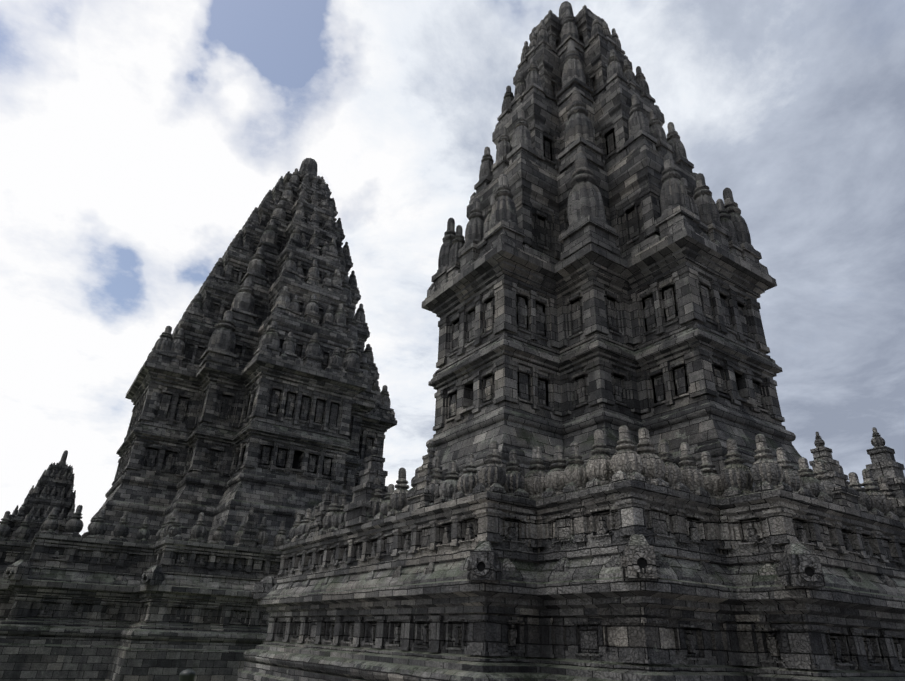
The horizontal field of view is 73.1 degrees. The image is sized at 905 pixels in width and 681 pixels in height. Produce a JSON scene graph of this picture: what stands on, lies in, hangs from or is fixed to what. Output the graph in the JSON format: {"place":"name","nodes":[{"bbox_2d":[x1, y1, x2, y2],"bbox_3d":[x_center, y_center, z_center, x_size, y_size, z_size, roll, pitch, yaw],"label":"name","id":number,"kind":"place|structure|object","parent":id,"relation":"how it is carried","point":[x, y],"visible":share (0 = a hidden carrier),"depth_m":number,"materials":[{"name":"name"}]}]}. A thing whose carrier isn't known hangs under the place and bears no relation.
{"place":"outdoors","nodes":[
{"label":"outdoors","id":0,"kind":"place"},
{"bbox_2d":[0,0,904,535],"label":"sky","id":1,"kind":"structure","parent":0,"point":[138,138],"materials":[{"name":"white"}]},
{"label":"ground","id":2,"kind":"structure","parent":0,"visible":0},
{"bbox_2d":[179,669,195,680],"bbox_3d":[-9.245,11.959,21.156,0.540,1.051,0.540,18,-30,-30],"label":"litter bin","id":3,"kind":"object","parent":2,"relation":"on","point":[187,675],"visible":1,"depth_m":21.12,"materials":[{"name":"black paint"}]},
{"bbox_2d":[0,158,396,680],"bbox_3d":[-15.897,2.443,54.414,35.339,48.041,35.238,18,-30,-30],"label":"temple","id":4,"kind":"structure","parent":2,"relation":"on","point":[263,414],"depth_m":42.38,"materials":[{"name":"stone"}]},
{"bbox_2d":[5,450,97,542],"bbox_3d":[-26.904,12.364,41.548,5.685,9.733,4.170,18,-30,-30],"label":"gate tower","id":5,"kind":"structure","parent":4,"relation":"on","point":[50,491],"depth_m":40.75,"materials":[{"name":"stone"}]},
{"bbox_2d":[237,1,904,680],"bbox_3d":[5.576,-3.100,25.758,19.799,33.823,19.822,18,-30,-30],"label":"temple","id":6,"kind":"structure","parent":2,"relation":"on","point":[615,477],"depth_m":15.75,"materials":[{"name":"stone"}]}
]}

